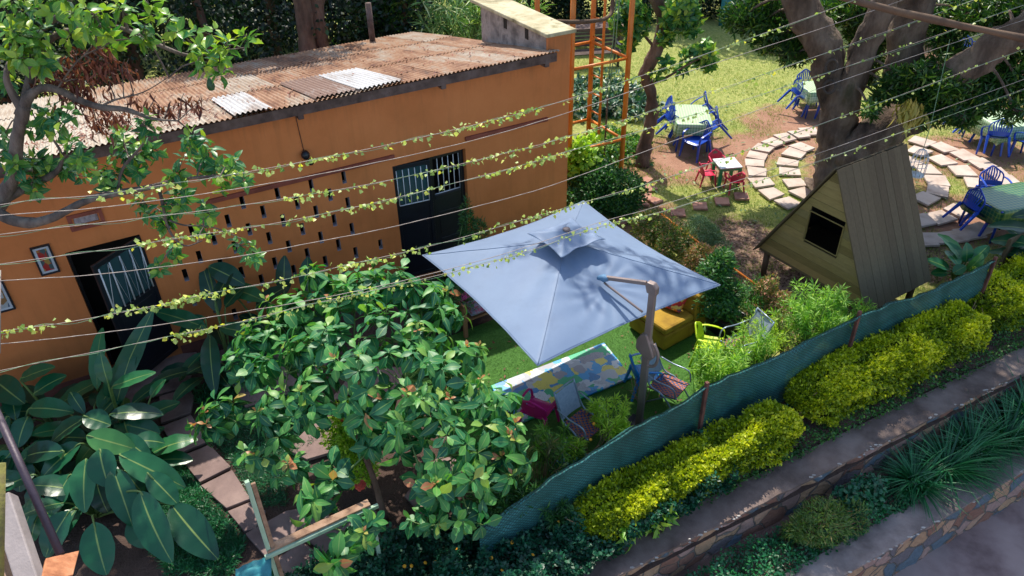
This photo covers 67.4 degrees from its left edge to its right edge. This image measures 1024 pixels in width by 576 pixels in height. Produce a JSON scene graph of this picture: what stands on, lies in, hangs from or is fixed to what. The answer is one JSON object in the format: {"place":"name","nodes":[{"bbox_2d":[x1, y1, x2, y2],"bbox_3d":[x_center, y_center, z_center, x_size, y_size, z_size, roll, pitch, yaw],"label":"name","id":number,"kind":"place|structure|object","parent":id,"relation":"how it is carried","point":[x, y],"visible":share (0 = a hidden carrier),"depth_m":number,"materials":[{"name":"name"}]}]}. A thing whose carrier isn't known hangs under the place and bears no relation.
{"place":"outdoors","nodes":[
{"label":"outdoors","id":0,"kind":"place"},
{"bbox_2d":[5,492,42,575],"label":"cream beam","id":1,"kind":"structure","parent":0,"point":[22,554],"depth_m":4.13,"materials":[{"name":"paint"}]},
{"bbox_2d":[0,462,5,575],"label":"mossy post","id":2,"kind":"object","parent":1,"relation":"on","point":[2,505],"visible":1,"depth_m":3.79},
{"bbox_2d":[42,551,78,575],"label":"rusty plate","id":3,"kind":"object","parent":1,"relation":"attached to","point":[62,565],"visible":1,"depth_m":4.21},
{"bbox_2d":[0,409,64,555],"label":"iron stay","id":4,"kind":"object","parent":3,"relation":"attached to","point":[39,507],"visible":0.95,"depth_m":4.40,"materials":[{"name":"metal"}]},
{"bbox_2d":[145,448,246,575],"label":"shade grass","id":5,"kind":"structure","parent":0,"point":[194,492],"depth_m":9.78,"materials":[{"name":"green plant"}]},
{"bbox_2d":[0,0,853,204],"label":"fence wire","id":6,"kind":"object","parent":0,"point":[392,143],"visible":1,"depth_m":5.63,"materials":[{"name":"metal"}]},
{"bbox_2d":[2,0,855,206],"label":"climbing vine","id":7,"kind":"object","parent":6,"relation":"attached to","point":[254,167],"visible":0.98,"depth_m":5.64,"materials":[{"name":"green plant"}]},
{"bbox_2d":[840,0,1023,42],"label":"timber pole","id":8,"kind":"object","parent":6,"relation":"attached to","point":[928,18],"visible":1,"depth_m":7.38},
{"bbox_2d":[0,0,901,215],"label":"fence wire","id":9,"kind":"object","parent":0,"point":[412,154],"visible":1,"depth_m":5.75,"materials":[{"name":"metal"}]},
{"bbox_2d":[0,0,972,234],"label":"fence wire","id":10,"kind":"object","parent":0,"point":[436,169],"visible":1,"depth_m":5.84,"materials":[{"name":"metal"}]},
{"bbox_2d":[0,0,977,236],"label":"climbing vine","id":11,"kind":"object","parent":10,"relation":"attached to","point":[497,154],"visible":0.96,"depth_m":6.21,"materials":[{"name":"green plant"}]},
{"bbox_2d":[1,52,1015,331],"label":"fence wire","id":12,"kind":"object","parent":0,"point":[501,226],"visible":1,"depth_m":6.44,"materials":[{"name":"metal"}]},
{"bbox_2d":[1,47,1023,338],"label":"climbing vine","id":13,"kind":"object","parent":12,"relation":"attached to","point":[173,303],"visible":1,"depth_m":5.98,"materials":[{"name":"green plant"}]},
{"bbox_2d":[0,89,1022,370],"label":"fence wire","id":14,"kind":"object","parent":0,"point":[436,275],"visible":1,"depth_m":6.45,"materials":[{"name":"metal"}]},
{"bbox_2d":[0,90,1022,372],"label":"climbing vine","id":15,"kind":"object","parent":14,"relation":"attached to","point":[196,334],"visible":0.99,"depth_m":6.39,"materials":[{"name":"green plant"}]},
{"bbox_2d":[0,0,1023,575],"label":"ground","id":16,"kind":"structure","parent":0,"point":[130,560],"depth_m":16.63,"materials":[{"name":"plant"}]},
{"bbox_2d":[53,311,153,406],"bbox_3d":[-6.024,1.211,11.293,1.728,1.778,0.829,3,35,6],"label":"broad leaf clump","id":17,"kind":"object","parent":16,"relation":"on","point":[128,359],"visible":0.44,"depth_m":11.03,"materials":[{"name":"plant"}]},
{"bbox_2d":[0,353,218,575],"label":"broad leaf clump","id":18,"kind":"object","parent":16,"relation":"on","point":[117,466],"visible":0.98,"depth_m":9.98,"materials":[{"name":"plant"}]},
{"bbox_2d":[31,0,203,97],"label":"dense tree","id":19,"kind":"object","parent":16,"relation":"on","point":[133,53],"visible":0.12,"depth_m":19.55,"materials":[{"name":"green plant"}]},
{"bbox_2d":[0,0,266,278],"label":"avocado tree","id":20,"kind":"object","parent":16,"relation":"on","point":[22,37],"visible":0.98,"depth_m":8.11,"materials":[{"name":"green plant"}]},
{"bbox_2d":[125,352,196,402],"bbox_3d":[-5.824,1.443,12.430,1.466,0.063,1.004,-16,37,-20],"label":"flagstone","id":21,"kind":"object","parent":16,"relation":"on","point":[171,385],"visible":0.23,"depth_m":12.31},
{"bbox_2d":[159,391,193,424],"bbox_3d":[-5.169,1.813,11.877,0.506,0.055,0.672,-14,37,-18],"label":"flagstone","id":22,"kind":"object","parent":16,"relation":"on","point":[184,407],"visible":0.74,"depth_m":11.78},
{"bbox_2d":[163,415,208,452],"bbox_3d":[-4.833,2.171,11.351,0.434,0.061,0.744,-26,41,-31],"label":"flagstone","id":23,"kind":"object","parent":16,"relation":"on","point":[176,427],"visible":0.42,"depth_m":11.38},
{"bbox_2d":[111,0,284,73],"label":"dense tree","id":24,"kind":"object","parent":16,"relation":"on","point":[199,17],"visible":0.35,"depth_m":19.26,"materials":[{"name":"green plant"}]},
{"bbox_2d":[185,445,230,483],"bbox_3d":[-4.350,2.479,10.890,0.441,0.057,0.694,-29,44,-34],"label":"flagstone","id":25,"kind":"object","parent":16,"relation":"on","point":[207,463],"visible":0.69,"depth_m":10.83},
{"bbox_2d":[201,470,249,509],"bbox_3d":[-3.890,2.784,10.437,0.443,0.056,0.649,-25,41,-30],"label":"flagstone","id":26,"kind":"object","parent":16,"relation":"on","point":[227,490],"visible":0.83,"depth_m":10.44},
{"bbox_2d":[163,0,297,62],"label":"dense tree","id":27,"kind":"object","parent":16,"relation":"on","point":[270,4],"visible":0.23,"depth_m":24.12,"materials":[{"name":"green plant"}]},
{"bbox_2d":[151,255,329,400],"bbox_3d":[-4.274,0.597,12.227,2.987,1.657,1.784,-16,37,-20],"label":"broad leaf clump","id":28,"kind":"object","parent":16,"relation":"on","point":[208,365],"visible":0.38,"depth_m":12.15,"materials":[{"name":"plant"}]},
{"bbox_2d":[190,380,313,507],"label":"shade grass","id":29,"kind":"structure","parent":16,"relation":"on","point":[230,390],"depth_m":11.11,"materials":[{"name":"green plant"}]},
{"bbox_2d":[220,329,345,408],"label":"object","id":30,"kind":"object","parent":16,"relation":"on","point":[257,397],"visible":0.17,"depth_m":12.11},
{"bbox_2d":[246,509,329,554],"bbox_3d":[-2.857,3.084,9.970,1.044,0.058,0.504,-26,42,-31],"label":"flagstone","id":31,"kind":"object","parent":16,"relation":"on","point":[281,525],"visible":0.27,"depth_m":9.90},
{"bbox_2d":[0,0,576,406],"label":"orange building","id":32,"kind":"structure","parent":16,"relation":"on","point":[363,108],"depth_m":12.83,"materials":[{"name":"paint"}]},
{"bbox_2d":[29,243,60,275],"bbox_3d":[-6.697,-0.402,11.021,0.250,0.470,0.030,-19,38,-23],"label":"framed picture","id":33,"kind":"object","parent":32,"relation":"attached to","point":[47,266],"visible":0.94,"depth_m":11.01,"materials":[{"name":"black paint"}]},
{"bbox_2d":[90,236,177,370],"bbox_3d":[-5.748,0.346,11.816,0.069,2.170,0.901,13,37,19],"label":"door leaf","id":34,"kind":"structure","parent":32,"relation":"in","point":[120,288],"depth_m":11.63,"materials":[{"name":"black paint"}]},
{"bbox_2d":[13,39,521,157],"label":"leaf litter","id":35,"kind":"object","parent":32,"relation":"on","point":[90,135],"visible":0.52,"depth_m":12.05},
{"bbox_2d":[392,159,438,277],"bbox_3d":[-1.740,-1.215,13.982,0.694,2.320,0.061,-15,37,-19],"label":"door leaf","id":36,"kind":"structure","parent":32,"relation":"in","point":[418,234],"depth_m":13.90,"materials":[{"name":"black paint"}]},
{"bbox_2d":[428,149,466,250],"bbox_3d":[-1.172,-1.463,14.304,0.680,2.340,0.061,-20,39,-25],"label":"door leaf","id":37,"kind":"structure","parent":32,"relation":"in","point":[446,226],"depth_m":14.26,"materials":[{"name":"black paint"}]},
{"bbox_2d":[293,0,328,51],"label":"twin trunk tree","id":38,"kind":"object","parent":16,"relation":"on","point":[306,17],"visible":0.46,"depth_m":19.07,"materials":[{"name":"brown plant"}]},
{"bbox_2d":[244,479,382,575],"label":"timber gate frame","id":39,"kind":"object","parent":16,"relation":"on","point":[274,549],"visible":0.81,"depth_m":8.40,"materials":[{"name":"wood"}]},
{"bbox_2d":[290,403,337,460],"bbox_3d":[-2.538,2.084,11.402,0.872,0.058,1.448,15,38,23],"label":"flagstone","id":40,"kind":"object","parent":16,"relation":"on","point":[315,449],"visible":0.09,"depth_m":11.06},
{"bbox_2d":[279,543,364,574],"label":"flagstone","id":41,"kind":"object","parent":16,"relation":"on","point":[295,556],"visible":0.13,"depth_m":9.54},
{"bbox_2d":[263,0,385,53],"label":"dense tree","id":42,"kind":"object","parent":16,"relation":"on","point":[348,35],"visible":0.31,"depth_m":20.00,"materials":[{"name":"green plant"}]},
{"bbox_2d":[317,399,380,491],"bbox_3d":[-2.055,2.142,10.155,0.741,1.394,1.172,-25,41,-30],"label":"flowering shrub","id":43,"kind":"object","parent":16,"relation":"on","point":[341,440],"visible":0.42,"depth_m":10.05,"materials":[{"name":"green plant"}]},
{"bbox_2d":[185,257,537,575],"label":"leafy shrub","id":44,"kind":"object","parent":16,"relation":"on","point":[369,412],"visible":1,"depth_m":9.17,"materials":[{"name":"green plant"}]},
{"bbox_2d":[327,0,467,41],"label":"dense tree","id":45,"kind":"object","parent":16,"relation":"on","point":[405,25],"visible":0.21,"depth_m":21.30,"materials":[{"name":"green plant"}]},
{"bbox_2d":[408,0,481,38],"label":"fan palm","id":46,"kind":"object","parent":16,"relation":"on","point":[441,21],"visible":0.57,"depth_m":21.17,"materials":[{"name":"green plant"}]},
{"bbox_2d":[441,0,481,39],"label":"fan palm","id":47,"kind":"object","parent":16,"relation":"on","point":[475,25],"visible":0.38,"depth_m":21.27,"materials":[{"name":"green plant"}]},
{"bbox_2d":[465,450,540,527],"bbox_3d":[-0.154,2.644,9.741,1.068,0.963,1.076,-22,40,-27],"label":"feathery shrub","id":48,"kind":"object","parent":16,"relation":"on","point":[503,501],"visible":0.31,"depth_m":9.58,"materials":[{"name":"green plant"}]},
{"bbox_2d":[271,427,739,575],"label":"creeping groundcover","id":49,"kind":"object","parent":16,"relation":"on","point":[448,556],"visible":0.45,"depth_m":9.43,"materials":[{"name":"teal plant"}]},
{"bbox_2d":[529,476,591,532],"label":"feathery shrub","id":50,"kind":"object","parent":16,"relation":"on","point":[554,516],"visible":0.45,"depth_m":9.63,"materials":[{"name":"green plant"}]},
{"bbox_2d":[394,319,760,487],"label":"artificial turf","id":51,"kind":"structure","parent":16,"relation":"on","point":[670,356],"depth_m":12.48,"materials":[{"name":"plastic"}]},
{"bbox_2d":[518,388,559,425],"bbox_3d":[0.379,1.757,11.142,0.497,0.718,0.522,16,38,24],"label":"plastic chair","id":52,"kind":"object","parent":51,"relation":"on","point":[534,407],"visible":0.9,"depth_m":11.03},
{"bbox_2d":[516,430,568,487],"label":"feathery shrub","id":53,"kind":"object","parent":51,"relation":"on","point":[552,448],"visible":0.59,"depth_m":10.17,"materials":[{"name":"green plant"}]},
{"bbox_2d":[527,418,586,469],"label":"feathery shrub","id":54,"kind":"object","parent":51,"relation":"on","point":[541,427],"visible":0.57,"depth_m":10.51,"materials":[{"name":"green plant"}]},
{"bbox_2d":[491,343,631,422],"bbox_3d":[0.785,1.482,12.116,2.260,0.035,0.948,-18,38,-23],"label":"play mat","id":55,"kind":"object","parent":51,"relation":"on","point":[595,369],"visible":0.71,"depth_m":12.19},
{"bbox_2d":[422,200,719,425],"bbox_3d":[0.890,0.386,11.353,3.094,2.790,3.416,-21,39,-26],"label":"cantilever parasol","id":56,"kind":"object","parent":51,"relation":"on","point":[541,305],"visible":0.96,"depth_m":10.54,"materials":[{"name":"fabric"}]},
{"bbox_2d":[553,378,608,454],"bbox_3d":[0.993,1.860,10.860,0.736,0.864,0.523,28,44,36],"label":"folding chair","id":57,"kind":"object","parent":51,"relation":"on","point":[566,397],"visible":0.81,"depth_m":10.89,"materials":[{"name":"fabric"}]},
{"bbox_2d":[585,391,633,443],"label":"feathery shrub","id":58,"kind":"object","parent":51,"relation":"on","point":[618,424],"visible":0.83,"depth_m":10.73,"materials":[{"name":"green plant"}]},
{"bbox_2d":[640,343,690,407],"bbox_3d":[2.314,1.397,11.486,0.736,0.864,0.523,23,42,31],"label":"folding chair","id":59,"kind":"object","parent":51,"relation":"on","point":[670,386],"visible":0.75,"depth_m":11.50,"materials":[{"name":"fabric"}]},
{"bbox_2d":[629,292,707,349],"bbox_3d":[2.654,0.353,12.986,1.000,0.800,0.840,-24,41,-29],"label":"sofa chair","id":60,"kind":"object","parent":51,"relation":"on","point":[671,328],"visible":0.48,"depth_m":12.76,"materials":[{"name":"fabric"}]},
{"bbox_2d":[691,331,752,382],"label":"feathery shrub","id":61,"kind":"object","parent":51,"relation":"on","point":[736,364],"visible":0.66,"depth_m":11.36,"materials":[{"name":"green plant"}]},
{"bbox_2d":[705,310,745,337],"bbox_3d":[3.623,0.571,13.123,0.547,0.350,0.448,-21,39,-25],"label":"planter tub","id":62,"kind":"object","parent":51,"relation":"on","point":[722,324],"visible":0.37,"depth_m":12.98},
{"bbox_2d":[692,245,750,324],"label":"potted shrub","id":63,"kind":"object","parent":62,"relation":"on","point":[724,298],"visible":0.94,"depth_m":12.57,"materials":[{"name":"green plant"}]},
{"bbox_2d":[723,319,777,365],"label":"feathery shrub","id":64,"kind":"object","parent":51,"relation":"on","point":[760,351],"visible":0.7,"depth_m":11.81,"materials":[{"name":"green plant"}]},
{"bbox_2d":[535,0,634,187],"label":"steel tower","id":65,"kind":"structure","parent":16,"relation":"on","point":[592,42],"depth_m":16.37,"materials":[{"name":"metal"}]},
{"bbox_2d":[567,128,606,184],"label":"broad bush","id":66,"kind":"object","parent":16,"relation":"on","point":[586,152],"visible":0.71,"depth_m":16.37,"materials":[{"name":"green plant"}]},
{"bbox_2d":[566,150,650,219],"bbox_3d":[1.935,-2.266,16.647,2.064,1.374,1.848,-1,35,0],"label":"broad bush","id":67,"kind":"object","parent":16,"relation":"on","point":[608,179],"visible":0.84,"depth_m":16.18,"materials":[{"name":"green plant"}]},
{"bbox_2d":[572,123,653,167],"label":"leafy weeds","id":68,"kind":"object","parent":16,"relation":"on","point":[631,140],"visible":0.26,"depth_m":18.72,"materials":[{"name":"green plant"}]},
{"bbox_2d":[573,67,665,122],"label":"bush","id":69,"kind":"object","parent":16,"relation":"on","point":[637,98],"visible":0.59,"depth_m":21.23,"materials":[{"name":"green plant"}]},
{"bbox_2d":[628,208,698,262],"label":"red tip shrub","id":70,"kind":"object","parent":16,"relation":"on","point":[652,232],"visible":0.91,"depth_m":14.81,"materials":[{"name":"green plant"}]},
{"bbox_2d":[607,0,720,168],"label":"crooked tree","id":71,"kind":"object","parent":16,"relation":"on","point":[679,16],"visible":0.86,"depth_m":16.65,"materials":[{"name":"green plant"}]},
{"bbox_2d":[567,397,805,546],"bbox_3d":[2.419,2.382,10.338,3.995,0.713,0.912,-19,38,-23],"label":"clipped hedge","id":72,"kind":"object","parent":16,"relation":"on","point":[757,439],"visible":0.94,"depth_m":10.16,"materials":[{"name":"green plant"}]},
{"bbox_2d":[671,124,711,151],"bbox_3d":[4.512,-4.039,19.419,0.830,0.737,1.270,2,35,5],"label":"garden table","id":73,"kind":"object","parent":16,"relation":"on","point":[678,140],"visible":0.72,"depth_m":19.03,"materials":[{"name":"blue plastic"}]},
{"bbox_2d":[670,104,713,137],"bbox_3d":[4.515,-4.210,19.297,1.007,0.334,1.471,2,35,5],"label":"tablecloth","id":74,"kind":"object","parent":73,"relation":"on","point":[687,110],"visible":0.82,"depth_m":18.92,"materials":[{"name":"fabric"}]},
{"bbox_2d":[680,213,734,256],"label":"round shrub","id":75,"kind":"object","parent":16,"relation":"on","point":[714,235],"visible":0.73,"depth_m":14.98,"materials":[{"name":"green plant"}]},
{"bbox_2d":[463,0,961,26],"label":"boundary hedge","id":76,"kind":"object","parent":16,"relation":"on","point":[600,9],"visible":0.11,"depth_m":28.12,"materials":[{"name":"green plant"}]},
{"bbox_2d":[480,256,997,558],"bbox_3d":[3.763,1.424,11.143,9.699,1.321,0.319,-19,39,-24],"label":"green fence","id":77,"kind":"object","parent":16,"relation":"on","point":[728,396],"visible":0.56,"depth_m":10.70,"materials":[{"name":"fabric"}]},
{"bbox_2d":[739,273,791,320],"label":"red tip shrub","id":78,"kind":"object","parent":16,"relation":"on","point":[771,293],"visible":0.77,"depth_m":13.00,"materials":[{"name":"green plant"}]},
{"bbox_2d":[728,308,803,361],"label":"feathery shrub","id":79,"kind":"object","parent":16,"relation":"on","point":[774,332],"visible":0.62,"depth_m":12.17,"materials":[{"name":"green plant"}]},
{"bbox_2d":[549,347,1023,575],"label":"stone retaining wall","id":80,"kind":"structure","parent":16,"relation":"on","point":[787,478],"depth_m":10.87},
{"bbox_2d":[570,315,1023,560],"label":"weeds","id":81,"kind":"object","parent":16,"relation":"on","point":[903,398],"visible":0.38,"depth_m":11.71,"materials":[{"name":"green plant"}]},
{"bbox_2d":[768,276,855,341],"bbox_3d":[4.792,0.426,12.258,1.287,1.558,1.304,-1,35,0],"label":"feathery shrub","id":82,"kind":"object","parent":16,"relation":"on","point":[804,310],"visible":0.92,"depth_m":12.14,"materials":[{"name":"green plant"}]},
{"bbox_2d":[753,142,930,309],"bbox_3d":[5.936,-1.093,13.476,1.857,2.678,2.454,-21,39,-26],"label":"playhouse","id":83,"kind":"object","parent":16,"relation":"on","point":[856,226],"visible":0.94,"depth_m":12.96,"materials":[{"name":"brown wood"}]},
{"bbox_2d":[715,0,1023,190],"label":"mango tree","id":84,"kind":"object","parent":16,"relation":"on","point":[747,18],"visible":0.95,"depth_m":15.23,"materials":[{"name":"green plant"}]},
{"bbox_2d":[783,295,994,427],"bbox_3d":[6.015,1.045,12.060,4.308,0.782,1.168,-17,38,-21],"label":"clipped hedge","id":85,"kind":"object","parent":16,"relation":"on","point":[860,384],"visible":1,"depth_m":11.71,"materials":[{"name":"green plant"}]},
{"bbox_2d":[927,233,989,279],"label":"broad leaf clump","id":86,"kind":"object","parent":16,"relation":"on","point":[957,255],"visible":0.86,"depth_m":13.89,"materials":[{"name":"plant"}]},
{"bbox_2d":[951,227,987,240],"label":"paving slab","id":87,"kind":"structure","parent":16,"relation":"on","point":[969,233],"depth_m":15.56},
{"bbox_2d":[942,187,992,236],"bbox_3d":[9.284,-1.558,15.423,0.621,0.855,0.592,18,28,-25],"label":"plastic chair","id":88,"kind":"object","parent":87,"relation":"on","point":[968,203],"visible":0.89,"depth_m":15.28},
{"bbox_2d":[958,210,1003,243],"bbox_3d":[10.118,-1.540,15.639,1.470,0.737,0.920,-10,36,-12],"label":"garden table","id":89,"kind":"object","parent":16,"relation":"on","point":[962,216],"visible":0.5,"depth_m":15.35,"materials":[{"name":"blue plastic"}]},
{"bbox_2d":[960,182,1023,229],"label":"tablecloth","id":90,"kind":"object","parent":89,"relation":"on","point":[1007,200],"visible":0.69,"depth_m":15.31,"materials":[{"name":"green fabric"}]},
{"bbox_2d":[965,252,1023,333],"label":"clipped hedge","id":91,"kind":"object","parent":16,"relation":"on","point":[1004,274],"visible":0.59,"depth_m":12.96,"materials":[{"name":"green plant"}]},
{"bbox_2d":[987,209,1023,270],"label":"broad leaf clump","id":92,"kind":"object","parent":16,"relation":"on","point":[1013,228],"visible":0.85,"depth_m":14.15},
{"bbox_2d":[1,79,1023,343],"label":"fence wire","id":93,"kind":"object","parent":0,"point":[461,265],"visible":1,"depth_m":6.44,"materials":[{"name":"metal"}]},
{"bbox_2d":[3,5,1022,263],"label":"fence wire","id":94,"kind":"object","parent":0,"point":[467,179],"visible":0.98,"depth_m":6.00,"materials":[{"name":"metal"}]},
{"bbox_2d":[0,270,0,352],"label":"white arm","id":95,"kind":"object","parent":94,"relation":"attached to","point":[0,311],"visible":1,"depth_m":4.67},
{"bbox_2d":[1,20,1022,280],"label":"fence wire","id":96,"kind":"object","parent":95,"relation":"attached to","point":[451,212],"visible":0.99,"depth_m":6.22,"materials":[{"name":"metal"}]},
{"bbox_2d":[0,5,1021,264],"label":"climbing vine","id":97,"kind":"object","parent":94,"relation":"attached to","point":[224,233],"visible":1,"depth_m":5.95,"materials":[{"name":"green plant"}]},
{"bbox_2d":[575,26,1023,299],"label":"lawn grass","id":98,"kind":"structure","parent":0,"point":[683,188],"depth_m":18.96,"materials":[{"name":"plant"}]},
{"bbox_2d":[673,406,1009,575],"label":"planter soil","id":99,"kind":"structure","parent":0,"point":[706,561],"depth_m":10.64,"materials":[{"name":"soil"}]},
{"bbox_2d":[778,494,871,549],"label":"straggly shrub","id":100,"kind":"object","parent":99,"relation":"on","point":[837,517],"visible":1,"depth_m":10.36,"materials":[{"name":"green plant"}]},
{"bbox_2d":[685,399,1020,575],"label":"planter herbs","id":101,"kind":"object","parent":99,"relation":"on","point":[773,542],"visible":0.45,"depth_m":10.41,"materials":[{"name":"green plant"}]},
{"bbox_2d":[828,472,889,519],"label":"broad weed","id":102,"kind":"object","parent":99,"relation":"on","point":[858,483],"visible":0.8,"depth_m":10.82,"materials":[{"name":"teal plant"}]},
{"bbox_2d":[866,434,984,533],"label":"strap grass","id":103,"kind":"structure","parent":99,"relation":"on","point":[904,472],"depth_m":11.26,"materials":[{"name":"green plant"}]},
{"bbox_2d":[890,414,1014,515],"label":"strap grass","id":104,"kind":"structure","parent":99,"relation":"on","point":[966,470],"depth_m":11.38,"materials":[{"name":"green plant"}]},
{"bbox_2d":[917,396,1023,500],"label":"strap grass","id":105,"kind":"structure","parent":99,"relation":"on","point":[975,431],"depth_m":11.74,"materials":[{"name":"green plant"}]},
{"bbox_2d":[945,386,1023,483],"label":"strap grass","id":106,"kind":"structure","parent":99,"relation":"on","point":[1006,429],"depth_m":12.08,"materials":[{"name":"green plant"}]},
{"bbox_2d":[893,498,1023,575],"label":"pavement","id":107,"kind":"structure","parent":0,"point":[992,545],"depth_m":11.57,"materials":[{"name":"concrete"}]},
{"bbox_2d":[785,446,1023,575],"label":"stone retaining wall","id":108,"kind":"structure","parent":107,"relation":"on","point":[893,544],"depth_m":10.99,"materials":[{"name":"stone"}]},
{"bbox_3d":[-0.937,0.376,13.514,0.418,0.390,0.418,-21,39,-25],"label":"planter tub","id":109,"kind":"object","parent":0,"visible":0},
{"bbox_2d":[443,195,488,317],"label":"potted shrub","id":110,"kind":"object","parent":109,"relation":"in","point":[473,224],"visible":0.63,"depth_m":13.23,"materials":[{"name":"green plant"}]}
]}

